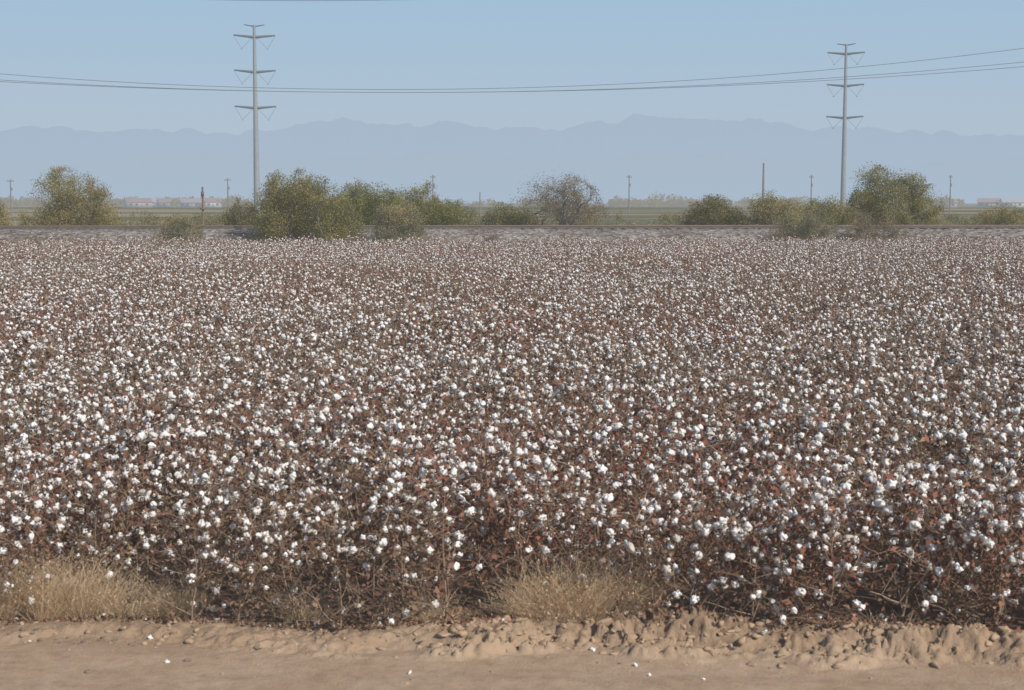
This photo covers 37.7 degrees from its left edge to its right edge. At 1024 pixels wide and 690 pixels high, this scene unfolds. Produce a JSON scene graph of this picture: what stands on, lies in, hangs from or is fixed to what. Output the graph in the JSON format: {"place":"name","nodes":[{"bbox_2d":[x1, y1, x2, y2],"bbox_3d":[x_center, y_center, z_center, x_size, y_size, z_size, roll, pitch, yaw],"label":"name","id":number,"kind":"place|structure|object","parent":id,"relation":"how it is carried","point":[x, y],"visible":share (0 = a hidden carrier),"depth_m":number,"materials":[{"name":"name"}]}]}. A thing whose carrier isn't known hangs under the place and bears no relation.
{"place":"outdoors","nodes":[
{"label":"outdoors","id":0,"kind":"place"},
{"bbox_2d":[0,230,1023,630],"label":"cotton field","id":1,"kind":"structure","parent":0,"point":[202,376],"depth_m":12.86,"materials":[{"name":"white plant"}]},
{"bbox_2d":[0,203,1023,689],"bbox_3d":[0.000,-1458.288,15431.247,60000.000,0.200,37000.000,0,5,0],"label":"ground","id":2,"kind":"structure","parent":0,"point":[230,653],"depth_m":8.72,"materials":[{"name":"soil"}]},
{"bbox_2d":[0,198,13,225],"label":"creosote shrub","id":3,"kind":"object","parent":2,"relation":"on","point":[4,220],"visible":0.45,"depth_m":88.29,"materials":[{"name":"green plant"}]},
{"bbox_2d":[7,179,13,214],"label":"utility pole","id":4,"kind":"object","parent":2,"relation":"on","point":[11,188],"visible":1,"depth_m":338.31,"materials":[{"name":"wood"}]},
{"bbox_2d":[18,234,40,242],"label":"creosote shrub","id":5,"kind":"object","parent":2,"relation":"on","point":[23,237],"visible":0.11,"depth_m":72.01,"materials":[{"name":"plant"}]},
{"bbox_2d":[11,165,123,225],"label":"palo verde tree","id":6,"kind":"object","parent":2,"relation":"on","point":[60,215],"visible":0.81,"depth_m":91.34,"materials":[{"name":"olive-green leaf"},{"name":"bark"}]},
{"bbox_2d":[0,540,234,623],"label":"dry grass","id":7,"kind":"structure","parent":2,"relation":"on","point":[56,603],"depth_m":9.38,"materials":[{"name":"beige plant"}]},
{"bbox_2d":[124,200,151,207],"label":"walls","id":8,"kind":"structure","parent":2,"relation":"on","point":[133,205],"depth_m":852.82,"materials":[{"name":"paint"}]},
{"bbox_2d":[123,198,152,201],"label":"roof","id":9,"kind":"structure","parent":8,"relation":"on","point":[138,199],"depth_m":853.95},
{"bbox_2d":[159,202,179,207],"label":"walls","id":10,"kind":"structure","parent":2,"relation":"on","point":[161,205],"depth_m":870.27,"materials":[{"name":"paint"}]},
{"bbox_2d":[157,198,180,201],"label":"roof","id":11,"kind":"structure","parent":10,"relation":"on","point":[164,199],"depth_m":872.53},
{"bbox_2d":[149,210,207,242],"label":"creosote shrub","id":12,"kind":"object","parent":2,"relation":"on","point":[174,230],"visible":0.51,"depth_m":73.25,"materials":[{"name":"green plant"}]},
{"bbox_2d":[180,202,201,207],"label":"walls","id":13,"kind":"structure","parent":2,"relation":"on","point":[186,206],"depth_m":852.36,"materials":[{"name":"paint"}]},
{"bbox_2d":[180,198,204,202],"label":"roof","id":14,"kind":"structure","parent":13,"relation":"on","point":[191,200],"depth_m":853.67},
{"bbox_2d":[200,187,204,224],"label":"trackside marker post","id":15,"kind":"object","parent":2,"relation":"on","point":[202,195],"visible":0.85,"depth_m":85.66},
{"bbox_2d":[205,202,221,206],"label":"walls","id":16,"kind":"structure","parent":2,"relation":"on","point":[214,203],"depth_m":872.87,"materials":[{"name":"paint"}]},
{"bbox_2d":[204,198,221,201],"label":"roof","id":17,"kind":"structure","parent":16,"relation":"on","point":[211,199],"depth_m":874.15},
{"bbox_2d":[224,178,230,211],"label":"utility pole","id":18,"kind":"object","parent":2,"relation":"on","point":[227,180],"visible":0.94,"depth_m":338.29,"materials":[{"name":"brown wood"}]},
{"bbox_2d":[217,194,265,224],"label":"mesquite bush","id":19,"kind":"object","parent":2,"relation":"on","point":[230,219],"visible":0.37,"depth_m":86.50,"materials":[{"name":"green plant"}]},
{"bbox_2d":[233,24,275,215],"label":"steel transmission pole","id":20,"kind":"object","parent":2,"relation":"on","point":[255,108],"visible":0.99,"depth_m":252.11,"materials":[{"name":"grey metal"}]},
{"bbox_2d":[238,167,372,244],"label":"mesquite tree","id":21,"kind":"object","parent":2,"relation":"on","point":[279,203],"visible":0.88,"depth_m":74.31,"materials":[{"name":"green plant"}]},
{"bbox_2d":[327,180,409,224],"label":"mesquite bush","id":22,"kind":"object","parent":2,"relation":"on","point":[369,207],"visible":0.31,"depth_m":88.50,"materials":[{"name":"green plant"}]},
{"bbox_2d":[367,198,431,242],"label":"creosote shrub","id":23,"kind":"object","parent":2,"relation":"on","point":[390,217],"visible":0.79,"depth_m":74.10,"materials":[{"name":"green plant"}]},
{"bbox_2d":[379,180,453,224],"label":"mesquite bush","id":24,"kind":"object","parent":2,"relation":"on","point":[416,202],"visible":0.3,"depth_m":90.87,"materials":[{"name":"green plant"}]},
{"bbox_2d":[430,175,435,209],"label":"utility pole","id":25,"kind":"object","parent":2,"relation":"on","point":[432,177],"visible":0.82,"depth_m":338.16,"materials":[{"name":"wood"}]},
{"bbox_2d":[418,195,477,224],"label":"mesquite bush","id":26,"kind":"object","parent":2,"relation":"on","point":[438,218],"visible":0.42,"depth_m":89.17,"materials":[{"name":"green plant"}]},
{"bbox_2d":[0,627,914,672],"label":"road gravel stones","id":27,"kind":"object","parent":2,"relation":"on","point":[89,671],"visible":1,"depth_m":8.90,"materials":[{"name":"brown stone"}]},
{"bbox_2d":[479,193,480,211],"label":"utility pole","id":28,"kind":"object","parent":2,"relation":"on","point":[479,202],"visible":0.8,"depth_m":418.05,"materials":[{"name":"brown wood"}]},
{"bbox_2d":[0,191,964,207],"bbox_3d":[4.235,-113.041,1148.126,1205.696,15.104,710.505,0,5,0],"label":"distant tree line","id":29,"kind":"object","parent":2,"relation":"on","point":[635,203],"visible":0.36,"depth_m":884.95,"materials":[{"name":"green plant"}]},
{"bbox_2d":[484,233,501,243],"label":"creosote shrub","id":30,"kind":"object","parent":2,"relation":"on","point":[490,238],"visible":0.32,"depth_m":73.63,"materials":[{"name":"plant"}]},
{"bbox_2d":[478,201,541,228],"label":"creosote shrub","id":31,"kind":"object","parent":2,"relation":"on","point":[511,219],"visible":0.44,"depth_m":87.20,"materials":[{"name":"green plant"}]},
{"bbox_2d":[0,150,1023,202],"bbox_3d":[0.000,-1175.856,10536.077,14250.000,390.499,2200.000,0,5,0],"label":"distant foothills","id":32,"kind":"structure","parent":2,"relation":"on","point":[470,176],"depth_m":9800.92,"materials":[{"name":"blue stone"}]},
{"bbox_2d":[0,225,1023,245],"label":"railway track","id":33,"kind":"structure","parent":2,"relation":"on","point":[470,232],"depth_m":78.01,"materials":[{"name":"gravel"}]},
{"bbox_2d":[0,597,1023,687],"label":"soil clods","id":34,"kind":"object","parent":2,"relation":"on","point":[457,627],"visible":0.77,"depth_m":8.85,"materials":[{"name":"brown soil"}]},
{"bbox_2d":[0,590,1023,679],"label":"fallen cotton litter","id":35,"kind":"object","parent":2,"relation":"on","point":[311,628],"visible":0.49,"depth_m":9.23,"materials":[{"name":"white plant"}]},
{"bbox_2d":[27,208,1023,243],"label":"desert scrub","id":36,"kind":"object","parent":2,"relation":"on","point":[154,219],"visible":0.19,"depth_m":149.07,"materials":[{"name":"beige plant"}]},
{"bbox_2d":[494,170,612,228],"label":"mesquite tree","id":37,"kind":"object","parent":2,"relation":"on","point":[565,203],"visible":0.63,"depth_m":88.69,"materials":[{"name":"green plant"}]},
{"bbox_2d":[472,529,703,626],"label":"dry grass","id":38,"kind":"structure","parent":2,"relation":"on","point":[588,600],"depth_m":9.15,"materials":[{"name":"beige plant"}]},
{"bbox_2d":[252,574,934,624],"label":"dry grass","id":39,"kind":"structure","parent":2,"relation":"on","point":[302,614],"depth_m":9.25,"materials":[{"name":"brown plant"}]},
{"bbox_2d":[627,175,631,214],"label":"utility pole","id":40,"kind":"object","parent":2,"relation":"on","point":[629,177],"visible":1,"depth_m":338.31,"materials":[{"name":"brown wood"}]},
{"bbox_2d":[676,193,746,224],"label":"mesquite bush","id":41,"kind":"object","parent":2,"relation":"on","point":[703,215],"visible":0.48,"depth_m":89.89,"materials":[{"name":"green plant"}]},
{"bbox_2d":[762,163,763,214],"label":"utility pole","id":42,"kind":"object","parent":2,"relation":"on","point":[763,182],"visible":0.5,"depth_m":228.58,"materials":[{"name":"wood"}]},
{"bbox_2d":[737,189,807,224],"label":"mesquite bush","id":43,"kind":"object","parent":2,"relation":"on","point":[766,208],"visible":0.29,"depth_m":88.85,"materials":[{"name":"green plant"}]},
{"bbox_2d":[763,207,838,242],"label":"creosote shrub","id":44,"kind":"object","parent":2,"relation":"on","point":[806,223],"visible":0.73,"depth_m":75.49,"materials":[{"name":"green plant"}]},
{"bbox_2d":[810,175,813,207],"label":"utility pole","id":45,"kind":"object","parent":2,"relation":"on","point":[811,177],"visible":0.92,"depth_m":338.13,"materials":[{"name":"brown wood"}]},
{"bbox_2d":[789,193,866,224],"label":"mesquite bush","id":46,"kind":"object","parent":2,"relation":"on","point":[847,213],"visible":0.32,"depth_m":89.80,"materials":[{"name":"green plant"}]},
{"bbox_2d":[826,43,864,213],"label":"steel transmission pole","id":47,"kind":"object","parent":2,"relation":"on","point":[843,158],"visible":0.95,"depth_m":283.98,"materials":[{"name":"grey metal"}]},
{"bbox_2d":[834,207,910,244],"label":"creosote shrub","id":48,"kind":"object","parent":2,"relation":"on","point":[859,229],"visible":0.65,"depth_m":76.55,"materials":[{"name":"green plant"}]},
{"bbox_2d":[842,160,949,224],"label":"palo verde tree","id":49,"kind":"object","parent":2,"relation":"on","point":[868,195],"visible":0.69,"depth_m":91.91,"materials":[{"name":"green plant"}]},
{"bbox_2d":[949,175,952,214],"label":"utility pole","id":50,"kind":"object","parent":2,"relation":"on","point":[950,177],"visible":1,"depth_m":338.24,"materials":[{"name":"brown wood"}]},
{"bbox_2d":[977,202,999,206],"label":"walls","id":51,"kind":"structure","parent":2,"relation":"on","point":[984,204],"depth_m":892.77,"materials":[{"name":"paint"}]},
{"bbox_2d":[977,198,1000,201],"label":"roof","id":52,"kind":"structure","parent":51,"relation":"on","point":[987,199],"depth_m":894.05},
{"bbox_2d":[961,200,1023,224],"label":"creosote shrub","id":53,"kind":"object","parent":2,"relation":"on","point":[990,219],"visible":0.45,"depth_m":92.89,"materials":[{"name":"green plant"}]},
{"bbox_2d":[1000,200,1023,206],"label":"walls","id":54,"kind":"structure","parent":2,"relation":"on","point":[1017,203],"depth_m":872.22,"materials":[{"name":"paint"}]},
{"bbox_2d":[999,198,1023,201],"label":"roof","id":55,"kind":"structure","parent":54,"relation":"on","point":[1012,199],"depth_m":873.93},
{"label":"utility pole","id":56,"kind":"object","parent":2,"relation":"on","visible":0},
{"bbox_2d":[0,0,1023,92],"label":"overhead power line","id":57,"kind":"object","parent":56,"relation":"attached to","point":[499,88],"visible":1,"depth_m":98.74,"materials":[{"name":"metal"}]},
{"bbox_2d":[0,113,1023,163],"bbox_3d":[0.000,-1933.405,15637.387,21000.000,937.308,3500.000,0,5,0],"label":"distant mountains","id":58,"kind":"structure","parent":0,"point":[632,133],"depth_m":14753.91,"materials":[{"name":"blue stone"}]},
{"bbox_2d":[0,0,1023,135],"label":"sky","id":59,"kind":"structure","parent":0,"point":[324,48],"materials":[{"name":"blue"}]},
{"bbox_2d":[822,400,1021,516],"bbox_3d":[3.431,0.891,12.398,2.247,1.070,1.872,0,5,0],"label":"plant","id":60,"kind":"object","parent":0,"point":[920,446],"depth_m":12.32,"materials":[{"name":"plant"}]}
]}

